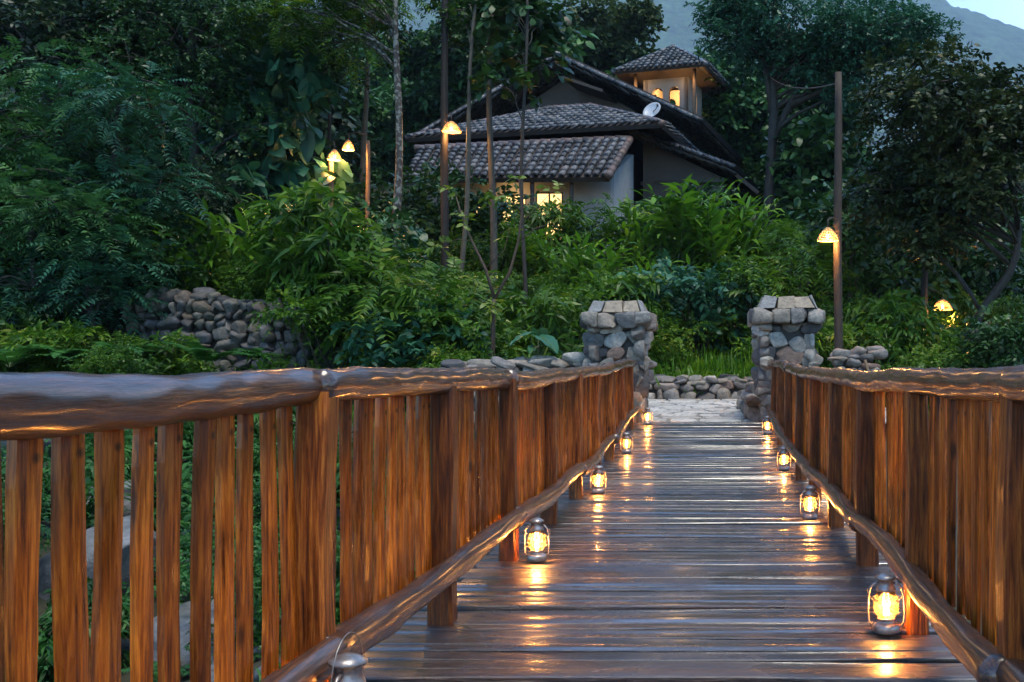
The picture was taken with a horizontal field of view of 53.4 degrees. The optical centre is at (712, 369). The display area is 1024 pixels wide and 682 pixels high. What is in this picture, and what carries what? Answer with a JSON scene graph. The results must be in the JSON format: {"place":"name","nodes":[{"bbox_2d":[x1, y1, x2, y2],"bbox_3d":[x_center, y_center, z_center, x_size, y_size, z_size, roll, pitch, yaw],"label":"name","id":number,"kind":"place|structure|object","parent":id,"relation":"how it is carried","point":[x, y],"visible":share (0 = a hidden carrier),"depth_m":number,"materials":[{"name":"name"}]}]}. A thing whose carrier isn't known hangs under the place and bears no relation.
{"place":"outdoors","nodes":[
{"label":"outdoors","id":0,"kind":"place"},
{"bbox_2d":[1,459,280,681],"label":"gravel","id":1,"kind":"structure","parent":0,"point":[126,645],"depth_m":8.65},
{"bbox_2d":[2,171,983,681],"bbox_3d":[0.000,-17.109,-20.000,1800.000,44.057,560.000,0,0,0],"label":"ground","id":2,"kind":"structure","parent":0,"point":[42,607],"depth_m":15.80,"materials":[{"name":"soil"}]},
{"bbox_2d":[0,153,85,279],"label":"shrub","id":3,"kind":"object","parent":2,"relation":"on","point":[2,160],"visible":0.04,"depth_m":19.95,"materials":[{"name":"green plant"}]},
{"bbox_2d":[0,267,111,346],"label":"shrub","id":4,"kind":"object","parent":2,"relation":"on","point":[67,310],"visible":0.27,"depth_m":18.27,"materials":[{"name":"green plant"}]},
{"bbox_2d":[0,164,162,301],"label":"shrub","id":5,"kind":"object","parent":2,"relation":"on","point":[55,178],"visible":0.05,"depth_m":19.62,"materials":[{"name":"green plant"}]},
{"bbox_2d":[0,142,168,324],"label":"feathery tree","id":6,"kind":"object","parent":2,"relation":"on","point":[38,226],"visible":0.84,"depth_m":18.34,"materials":[{"name":"green plant"}]},
{"bbox_2d":[0,36,183,290],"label":"feathery tree","id":7,"kind":"object","parent":2,"relation":"on","point":[30,156],"visible":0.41,"depth_m":19.87,"materials":[{"name":"green plant"}]},
{"bbox_2d":[38,515,155,610],"bbox_3d":[-6.440,2.090,10.416,1.403,1.066,1.277,0,0,0],"label":"boulder","id":8,"kind":"object","parent":2,"relation":"on","point":[44,580],"visible":0.11,"depth_m":9.95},
{"bbox_2d":[0,219,200,343],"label":"feathery tree","id":9,"kind":"object","parent":2,"relation":"on","point":[91,294],"visible":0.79,"depth_m":18.39,"materials":[{"name":"green plant"}]},
{"bbox_2d":[2,151,218,301],"bbox_3d":[-12.719,-2.739,21.112,3.865,3.897,4.465,0,0,15],"label":"shrub","id":10,"kind":"object","parent":2,"relation":"on","point":[91,171],"visible":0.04,"depth_m":19.97,"materials":[{"name":"green plant"}]},
{"bbox_2d":[0,0,224,144],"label":"forest tree","id":11,"kind":"object","parent":2,"relation":"on","point":[71,14],"visible":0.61,"depth_m":23.25,"materials":[{"name":"green plant"}]},
{"bbox_2d":[0,55,239,300],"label":"feathery tree","id":12,"kind":"object","parent":2,"relation":"on","point":[115,129],"visible":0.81,"depth_m":19.65,"materials":[{"name":"green plant"}]},
{"bbox_2d":[64,202,216,316],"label":"shrub","id":13,"kind":"object","parent":2,"relation":"on","point":[157,256],"visible":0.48,"depth_m":19.16,"materials":[{"name":"green plant"}]},
{"bbox_2d":[68,0,304,208],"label":"forest tree","id":14,"kind":"object","parent":2,"relation":"on","point":[195,64],"visible":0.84,"depth_m":23.20,"materials":[{"name":"green plant"}]},
{"bbox_2d":[137,224,236,299],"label":"ginger plant","id":15,"kind":"object","parent":2,"relation":"on","point":[209,263],"visible":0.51,"depth_m":20.18,"materials":[{"name":"green plant"}]},
{"bbox_2d":[0,1,376,210],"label":"forest","id":16,"kind":"object","parent":2,"relation":"on","point":[344,122],"visible":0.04,"depth_m":34.94,"materials":[{"name":"green plant"}]},
{"bbox_2d":[132,153,274,265],"bbox_3d":[-12.204,-3.147,22.489,4.170,3.670,3.674,0,0,0],"label":"forest tree","id":17,"kind":"object","parent":2,"relation":"on","point":[216,209],"visible":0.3,"depth_m":22.26,"materials":[{"name":"green plant"}]},
{"bbox_2d":[166,198,258,297],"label":"ginger plant","id":18,"kind":"object","parent":2,"relation":"on","point":[214,228],"visible":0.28,"depth_m":20.61,"materials":[{"name":"green plant"}]},
{"bbox_2d":[162,341,265,364],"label":"fern","id":19,"kind":"object","parent":2,"relation":"on","point":[199,351],"visible":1,"depth_m":16.84,"materials":[{"name":"green plant"}]},
{"bbox_2d":[153,590,280,672],"bbox_3d":[-4.634,2.475,9.208,1.252,0.684,1.237,0,0,0],"label":"boulder","id":20,"kind":"object","parent":2,"relation":"on","point":[184,611],"visible":0.09,"depth_m":8.74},
{"bbox_2d":[120,286,315,374],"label":"rubble wall","id":21,"kind":"structure","parent":2,"relation":"on","point":[218,322],"depth_m":18.91,"materials":[{"name":"stone"}]},
{"bbox_2d":[1,406,486,681],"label":"undergrowth","id":22,"kind":"object","parent":2,"relation":"on","point":[45,663],"visible":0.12,"depth_m":9.88,"materials":[{"name":"green plant"}]},
{"bbox_2d":[200,207,291,299],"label":"ginger plant","id":23,"kind":"object","parent":2,"relation":"on","point":[242,246],"visible":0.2,"depth_m":20.09,"materials":[{"name":"green plant"}]},
{"bbox_2d":[144,0,368,233],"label":"forest tree","id":24,"kind":"object","parent":2,"relation":"on","point":[330,69],"visible":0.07,"depth_m":26.97,"materials":[{"name":"green plant"}]},
{"bbox_2d":[179,28,352,236],"bbox_3d":[-11.165,-5.184,24.486,4.129,6.873,3.564,0,0,24],"label":"broadleaf plant","id":25,"kind":"object","parent":2,"relation":"on","point":[285,161],"visible":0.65,"depth_m":24.11,"materials":[{"name":"teal plant"}]},
{"bbox_2d":[244,276,392,368],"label":"shrub","id":26,"kind":"object","parent":2,"relation":"on","point":[293,303],"visible":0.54,"depth_m":18.33,"materials":[{"name":"green plant"}]},
{"bbox_2d":[213,0,435,271],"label":"tall tree","id":27,"kind":"object","parent":2,"relation":"on","point":[383,12],"visible":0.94,"depth_m":23.54,"materials":[{"name":"green plant"}]},
{"bbox_2d":[232,175,418,312],"bbox_3d":[-7.560,-2.319,19.801,3.456,3.070,3.394,0,0,32],"label":"shrub","id":28,"kind":"object","parent":2,"relation":"on","point":[312,250],"visible":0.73,"depth_m":18.97,"materials":[{"name":"green plant"}]},
{"bbox_2d":[289,8,382,196],"bbox_3d":[-11.421,-6.157,27.703,3.841,8.218,2.396,0,0,7],"label":"tall tree","id":29,"kind":"object","parent":2,"relation":"on","point":[329,101],"visible":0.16,"depth_m":27.97,"materials":[{"name":"green plant"}]},
{"bbox_2d":[294,0,416,216],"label":"tall tree","id":30,"kind":"object","parent":2,"relation":"on","point":[364,130],"visible":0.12,"depth_m":28.96,"materials":[{"name":"green plant"}]},
{"bbox_2d":[342,132,369,217],"bbox_3d":[-9.097,-3.827,25.111,0.692,4.456,0.319,0,0,-37],"label":"lamp post","id":31,"kind":"object","parent":2,"relation":"on","point":[347,145],"visible":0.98,"depth_m":25.15,"materials":[{"name":"wood"}]},
{"bbox_2d":[317,158,417,224],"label":"shrub","id":32,"kind":"object","parent":2,"relation":"on","point":[361,187],"visible":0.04,"depth_m":28.65,"materials":[{"name":"green plant"}]},
{"bbox_2d":[304,197,434,289],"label":"shrub","id":33,"kind":"object","parent":2,"relation":"on","point":[406,220],"visible":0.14,"depth_m":22.17,"materials":[{"name":"green plant"}]},
{"bbox_2d":[295,230,455,417],"bbox_3d":[-6.462,-0.782,19.126,3.120,3.948,4.201,0,0,-32],"label":"shrub","id":34,"kind":"object","parent":2,"relation":"on","point":[392,263],"visible":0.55,"depth_m":18.42,"materials":[{"name":"green plant"}]},
{"bbox_2d":[348,214,427,268],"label":"broadleaf plant","id":35,"kind":"object","parent":2,"relation":"on","point":[422,236],"visible":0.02,"depth_m":24.20,"materials":[{"name":"teal plant"}]},
{"bbox_2d":[353,163,458,264],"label":"shrub","id":36,"kind":"object","parent":2,"relation":"on","point":[413,212],"visible":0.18,"depth_m":28.62,"materials":[{"name":"green plant"}]},
{"bbox_2d":[330,293,489,414],"bbox_3d":[-5.817,-0.045,19.081,3.290,3.040,3.352,0,0,-42],"label":"shrub","id":37,"kind":"object","parent":2,"relation":"on","point":[354,342],"visible":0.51,"depth_m":18.06,"materials":[{"name":"teal plant"}]},
{"bbox_2d":[311,274,517,402],"bbox_3d":[-6.012,-0.296,19.809,3.771,3.411,3.840,0,0,40],"label":"shrub","id":38,"kind":"object","parent":2,"relation":"on","point":[329,343],"visible":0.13,"depth_m":18.72,"materials":[{"name":"green plant"}]},
{"bbox_2d":[370,157,482,259],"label":"shrub","id":39,"kind":"object","parent":2,"relation":"on","point":[425,184],"visible":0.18,"depth_m":29.36,"materials":[{"name":"green plant"}]},
{"bbox_2d":[440,0,461,288],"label":"lamp post","id":40,"kind":"object","parent":2,"relation":"on","point":[446,126],"visible":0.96,"depth_m":24.92,"materials":[{"name":"brown wood"}]},
{"bbox_2d":[393,257,513,338],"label":"shrub","id":41,"kind":"object","parent":2,"relation":"on","point":[471,277],"visible":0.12,"depth_m":21.90,"materials":[{"name":"green plant"}]},
{"bbox_2d":[383,284,535,405],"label":"shrub","id":42,"kind":"object","parent":2,"relation":"on","point":[467,327],"visible":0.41,"depth_m":18.59,"materials":[{"name":"green plant"}]},
{"bbox_2d":[412,336,507,367],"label":"shrub","id":43,"kind":"object","parent":2,"relation":"on","point":[462,356],"visible":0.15,"depth_m":17.78,"materials":[{"name":"green plant"}]},
{"bbox_2d":[373,0,555,111],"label":"background tree","id":44,"kind":"object","parent":2,"relation":"on","point":[424,54],"visible":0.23,"depth_m":54.60,"materials":[{"name":"green plant"}]},
{"bbox_2d":[415,0,514,294],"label":"tall tree","id":45,"kind":"object","parent":2,"relation":"on","point":[455,23],"visible":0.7,"depth_m":24.86,"materials":[{"name":"green plant"}]},
{"bbox_2d":[424,160,542,262],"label":"shrub","id":46,"kind":"object","parent":2,"relation":"on","point":[474,207],"visible":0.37,"depth_m":29.61,"materials":[{"name":"green plant"}]},
{"bbox_2d":[424,174,564,358],"bbox_3d":[-4.014,-1.363,18.282,2.628,4.568,0.620,0,0,0],"label":"forked sapling","id":47,"kind":"object","parent":2,"relation":"on","point":[494,300],"visible":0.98,"depth_m":18.28,"materials":[{"name":"brown bark"},{"name":"green leaf"}]},
{"bbox_2d":[438,301,555,359],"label":"shrub","id":48,"kind":"object","parent":2,"relation":"on","point":[517,327],"visible":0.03,"depth_m":20.13,"materials":[{"name":"green plant"}]},
{"bbox_2d":[468,200,551,272],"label":"shrub","id":49,"kind":"object","parent":2,"relation":"on","point":[501,267],"visible":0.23,"depth_m":30.38,"materials":[{"name":"green plant"}]},
{"bbox_2d":[0,218,1023,375],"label":"undergrowth","id":50,"kind":"object","parent":2,"relation":"on","point":[67,336],"visible":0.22,"depth_m":21.24,"materials":[{"name":"green plant"}]},
{"bbox_2d":[0,344,77,367],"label":"fern","id":51,"kind":"object","parent":50,"relation":"on","point":[18,354],"visible":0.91,"depth_m":16.58,"materials":[{"name":"green plant"}]},
{"bbox_2d":[439,352,588,428],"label":"stone wall","id":52,"kind":"structure","parent":2,"relation":"on","point":[567,360],"depth_m":16.34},
{"bbox_2d":[476,219,559,285],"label":"ginger plant","id":53,"kind":"object","parent":2,"relation":"on","point":[518,256],"visible":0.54,"depth_m":28.12,"materials":[{"name":"green plant"}]},
{"bbox_2d":[479,0,560,304],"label":"tall tree","id":54,"kind":"object","parent":2,"relation":"on","point":[493,234],"visible":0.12,"depth_m":25.48,"materials":[{"name":"brown plant"}]},
{"bbox_2d":[460,0,586,304],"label":"tall tree","id":55,"kind":"object","parent":2,"relation":"on","point":[539,41],"visible":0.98,"depth_m":24.64,"materials":[{"name":"green plant"}]},
{"bbox_2d":[464,282,584,358],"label":"shrub","id":56,"kind":"object","parent":2,"relation":"on","point":[515,314],"visible":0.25,"depth_m":21.02,"materials":[{"name":"green plant"}]},
{"bbox_2d":[509,328,562,355],"bbox_3d":[-2.898,-0.377,16.766,0.850,0.685,0.876,0,0,11],"label":"elephant ear","id":57,"kind":"object","parent":2,"relation":"on","point":[549,341],"visible":0.85,"depth_m":16.60},
{"bbox_2d":[499,195,616,271],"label":"shrub","id":58,"kind":"object","parent":2,"relation":"on","point":[569,221],"visible":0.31,"depth_m":29.93,"materials":[{"name":"green plant"}]},
{"bbox_2d":[526,228,606,288],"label":"ginger plant","id":59,"kind":"object","parent":2,"relation":"on","point":[551,255],"visible":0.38,"depth_m":26.68,"materials":[{"name":"green plant"}]},
{"bbox_2d":[518,270,615,355],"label":"shrub","id":60,"kind":"object","parent":2,"relation":"on","point":[580,309],"visible":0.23,"depth_m":21.62,"materials":[{"name":"green plant"}]},
{"bbox_2d":[403,44,763,252],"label":"house","id":61,"kind":"structure","parent":2,"relation":"on","point":[588,134],"depth_m":38.71,"materials":[{"name":"tile"}]},
{"bbox_2d":[558,220,616,265],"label":"shrub","id":62,"kind":"object","parent":2,"relation":"on","point":[591,226],"visible":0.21,"depth_m":29.67,"materials":[{"name":"green plant"}]},
{"bbox_2d":[547,232,642,287],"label":"ginger plant","id":63,"kind":"object","parent":2,"relation":"on","point":[612,265],"visible":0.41,"depth_m":26.07,"materials":[{"name":"green plant"}]},
{"bbox_2d":[334,10,863,181],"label":"forest","id":64,"kind":"object","parent":2,"relation":"on","point":[417,115],"visible":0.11,"depth_m":57.66,"materials":[{"name":"green plant"}]},
{"bbox_2d":[548,0,669,73],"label":"background tree","id":65,"kind":"object","parent":2,"relation":"on","point":[618,29],"visible":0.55,"depth_m":60.69,"materials":[{"name":"green plant"}]},
{"bbox_2d":[545,261,673,339],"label":"shrub","id":66,"kind":"object","parent":2,"relation":"on","point":[623,286],"visible":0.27,"depth_m":23.32,"materials":[{"name":"green plant"}]},
{"bbox_2d":[580,300,657,421],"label":"stone pillar","id":67,"kind":"structure","parent":2,"relation":"on","point":[618,330],"depth_m":15.75,"materials":[{"name":"stone"}]},
{"bbox_2d":[569,192,675,280],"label":"shrub","id":68,"kind":"object","parent":2,"relation":"on","point":[608,212],"visible":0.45,"depth_m":28.71,"materials":[{"name":"green plant"}]},
{"bbox_2d":[595,190,688,283],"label":"ginger plant","id":69,"kind":"object","parent":2,"relation":"on","point":[634,236],"visible":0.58,"depth_m":28.16,"materials":[{"name":"green plant"}]},
{"bbox_2d":[362,422,976,681],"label":"footbridge","id":70,"kind":"object","parent":2,"relation":"on","point":[693,552],"visible":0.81,"depth_m":5.19,"materials":[{"name":"brown wood"}]},
{"bbox_2d":[0,359,640,681],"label":"railing","id":71,"kind":"object","parent":70,"relation":"on","point":[508,467],"visible":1,"depth_m":2.92,"materials":[{"name":"brown wood"}]},
{"bbox_2d":[328,632,367,681],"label":"lantern","id":72,"kind":"object","parent":70,"relation":"on","point":[346,666],"visible":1,"depth_m":2.92,"materials":[{"name":"metal"}]},
{"bbox_2d":[524,518,549,561],"bbox_3d":[-1.079,1.039,6.066,0.145,0.262,0.147,0,0,-34],"label":"lantern","id":73,"kind":"object","parent":70,"relation":"on","point":[536,555],"visible":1,"depth_m":6.03,"materials":[{"name":"metal"}]},
{"bbox_2d":[799,485,819,518],"bbox_3d":[0.759,1.039,7.766,0.146,0.262,0.147,0,0,34],"label":"lantern","id":74,"kind":"object","parent":70,"relation":"on","point":[809,514],"visible":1,"depth_m":7.72,"materials":[{"name":"metal"}]},
{"bbox_2d":[867,573,905,634],"bbox_3d":[0.775,1.038,4.415,0.145,0.262,0.146,0,0,-36],"label":"lantern","id":75,"kind":"object","parent":70,"relation":"on","point":[885,624],"visible":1,"depth_m":4.38,"materials":[{"name":"metal"}]},
{"bbox_2d":[765,359,1023,681],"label":"railing","id":76,"kind":"object","parent":70,"relation":"on","point":[828,426],"visible":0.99,"depth_m":4.21,"materials":[{"name":"brown wood"}]},
{"bbox_2d":[628,248,710,314],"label":"ginger plant","id":77,"kind":"object","parent":2,"relation":"on","point":[647,264],"visible":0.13,"depth_m":25.53,"materials":[{"name":"green plant"}]},
{"bbox_2d":[631,174,746,272],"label":"ginger plant","id":78,"kind":"object","parent":2,"relation":"on","point":[690,201],"visible":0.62,"depth_m":27.90,"materials":[{"name":"green plant"}]},
{"bbox_2d":[617,248,768,358],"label":"shrub","id":79,"kind":"object","parent":2,"relation":"on","point":[698,293],"visible":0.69,"depth_m":23.70,"materials":[{"name":"teal plant"}]},
{"bbox_2d":[655,177,745,228],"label":"shrub","id":80,"kind":"object","parent":2,"relation":"on","point":[708,187],"visible":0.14,"depth_m":31.73,"materials":[{"name":"green plant"}]},
{"bbox_2d":[648,374,753,399],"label":"stone wall","id":81,"kind":"structure","parent":2,"relation":"on","point":[708,387],"depth_m":21.28,"materials":[{"name":"stone"}]},
{"bbox_2d":[670,191,784,275],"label":"ginger plant","id":82,"kind":"object","parent":2,"relation":"on","point":[719,235],"visible":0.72,"depth_m":27.60,"materials":[{"name":"green plant"}]},
{"bbox_2d":[681,245,803,351],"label":"shrub","id":83,"kind":"object","parent":2,"relation":"on","point":[743,261],"visible":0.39,"depth_m":23.83,"materials":[{"name":"green plant"}]},
{"bbox_2d":[700,49,790,194],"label":"background tree","id":84,"kind":"object","parent":2,"relation":"on","point":[738,112],"visible":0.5,"depth_m":49.74,"materials":[{"name":"green plant"}]},
{"bbox_2d":[702,192,788,262],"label":"ginger plant","id":85,"kind":"object","parent":2,"relation":"on","point":[761,218],"visible":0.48,"depth_m":29.02,"materials":[{"name":"green plant"}]},
{"bbox_2d":[736,381,770,420],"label":"stone wall","id":86,"kind":"structure","parent":2,"relation":"on","point":[748,400],"depth_m":15.90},
{"bbox_2d":[747,295,824,422],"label":"stone pillar","id":87,"kind":"structure","parent":2,"relation":"on","point":[787,328],"depth_m":15.75,"materials":[{"name":"stone"}]},
{"bbox_2d":[724,214,874,332],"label":"shrub","id":88,"kind":"object","parent":2,"relation":"on","point":[810,277],"visible":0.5,"depth_m":24.31,"materials":[{"name":"green plant"}]},
{"bbox_2d":[753,316,861,367],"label":"shrub","id":89,"kind":"object","parent":2,"relation":"on","point":[823,347],"visible":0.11,"depth_m":20.79,"materials":[{"name":"green plant"}]},
{"bbox_2d":[749,81,884,161],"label":"background tree","id":90,"kind":"object","parent":2,"relation":"on","point":[819,109],"visible":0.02,"depth_m":48.64,"materials":[{"name":"green plant"}]},
{"bbox_2d":[683,0,965,243],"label":"broad tree","id":91,"kind":"object","parent":2,"relation":"on","point":[831,43],"visible":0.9,"depth_m":37.09,"materials":[{"name":"green plant"}]},
{"bbox_2d":[817,71,842,348],"bbox_3d":[2.280,-2.350,19.367,0.439,7.060,0.584,0,0,24],"label":"lamp post","id":92,"kind":"object","parent":2,"relation":"on","point":[834,234],"visible":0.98,"depth_m":19.43,"materials":[{"name":"wood"}]},
{"bbox_2d":[827,345,887,370],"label":"stone wall","id":93,"kind":"structure","parent":2,"relation":"on","point":[855,358],"depth_m":17.58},
{"bbox_2d":[815,306,920,402],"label":"shrub","id":94,"kind":"object","parent":2,"relation":"on","point":[872,328],"visible":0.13,"depth_m":20.75,"materials":[{"name":"green plant"}]},
{"bbox_2d":[787,176,967,316],"bbox_3d":[3.820,-2.529,26.297,4.154,4.889,5.322,0,0,-35],"label":"shrub","id":95,"kind":"object","parent":2,"relation":"on","point":[826,207],"visible":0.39,"depth_m":25.63,"materials":[{"name":"green plant"}]},
{"bbox_2d":[743,112,1023,306],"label":"forest","id":96,"kind":"object","parent":2,"relation":"on","point":[805,150],"visible":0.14,"depth_m":37.32,"materials":[{"name":"green plant"}]},
{"bbox_2d":[843,286,965,369],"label":"shrub","id":97,"kind":"object","parent":2,"relation":"on","point":[910,321],"visible":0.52,"depth_m":21.52,"materials":[{"name":"green plant"}]},
{"bbox_2d":[806,167,1008,300],"bbox_3d":[5.822,-3.712,29.041,5.154,5.196,5.953,0,0,-23],"label":"shrub","id":98,"kind":"object","parent":2,"relation":"on","point":[874,256],"visible":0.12,"depth_m":27.77,"materials":[{"name":"green plant"}]},
{"bbox_2d":[830,35,1023,357],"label":"crooked tree","id":99,"kind":"object","parent":2,"relation":"on","point":[978,124],"visible":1,"depth_m":21.49,"materials":[{"name":"green plant"}]},
{"bbox_2d":[880,330,979,410],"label":"shrub","id":100,"kind":"object","parent":2,"relation":"on","point":[920,361],"visible":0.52,"depth_m":19.78,"materials":[{"name":"green plant"}]},
{"bbox_2d":[921,238,952,317],"bbox_3d":[5.420,-1.636,23.822,0.739,3.229,0.545,0,0,0],"label":"lamp post","id":101,"kind":"object","parent":2,"relation":"on","point":[942,303],"visible":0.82,"depth_m":23.92,"materials":[{"name":"brown wood"}]},
{"bbox_2d":[912,205,1023,324],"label":"shrub","id":102,"kind":"object","parent":2,"relation":"on","point":[984,270],"visible":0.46,"depth_m":26.70,"materials":[{"name":"green plant"}]},
{"bbox_2d":[929,300,1023,368],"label":"shrub","id":103,"kind":"object","parent":2,"relation":"on","point":[976,354],"visible":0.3,"depth_m":20.09,"materials":[{"name":"green plant"}]},
{"bbox_2d":[951,311,1023,368],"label":"shrub","id":104,"kind":"object","parent":2,"relation":"on","point":[998,344],"visible":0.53,"depth_m":19.35,"materials":[{"name":"green plant"}]},
{"bbox_2d":[15,0,1023,194],"bbox_3d":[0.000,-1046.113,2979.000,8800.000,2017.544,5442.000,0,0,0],"label":"mountains","id":105,"kind":"structure","parent":0,"point":[1001,41],"depth_m":3168.33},
{"bbox_2d":[208,324,928,426],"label":"grass","id":106,"kind":"structure","parent":0,"point":[712,365],"depth_m":22.24,"materials":[{"name":"green plant"}]},
{"bbox_2d":[646,398,885,423],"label":"paving","id":107,"kind":"structure","parent":0,"point":[688,414],"depth_m":17.83,"materials":[{"name":"stone"}]},
{"bbox_2d":[946,0,1023,28],"label":"sky","id":108,"kind":"structure","parent":0,"point":[1011,12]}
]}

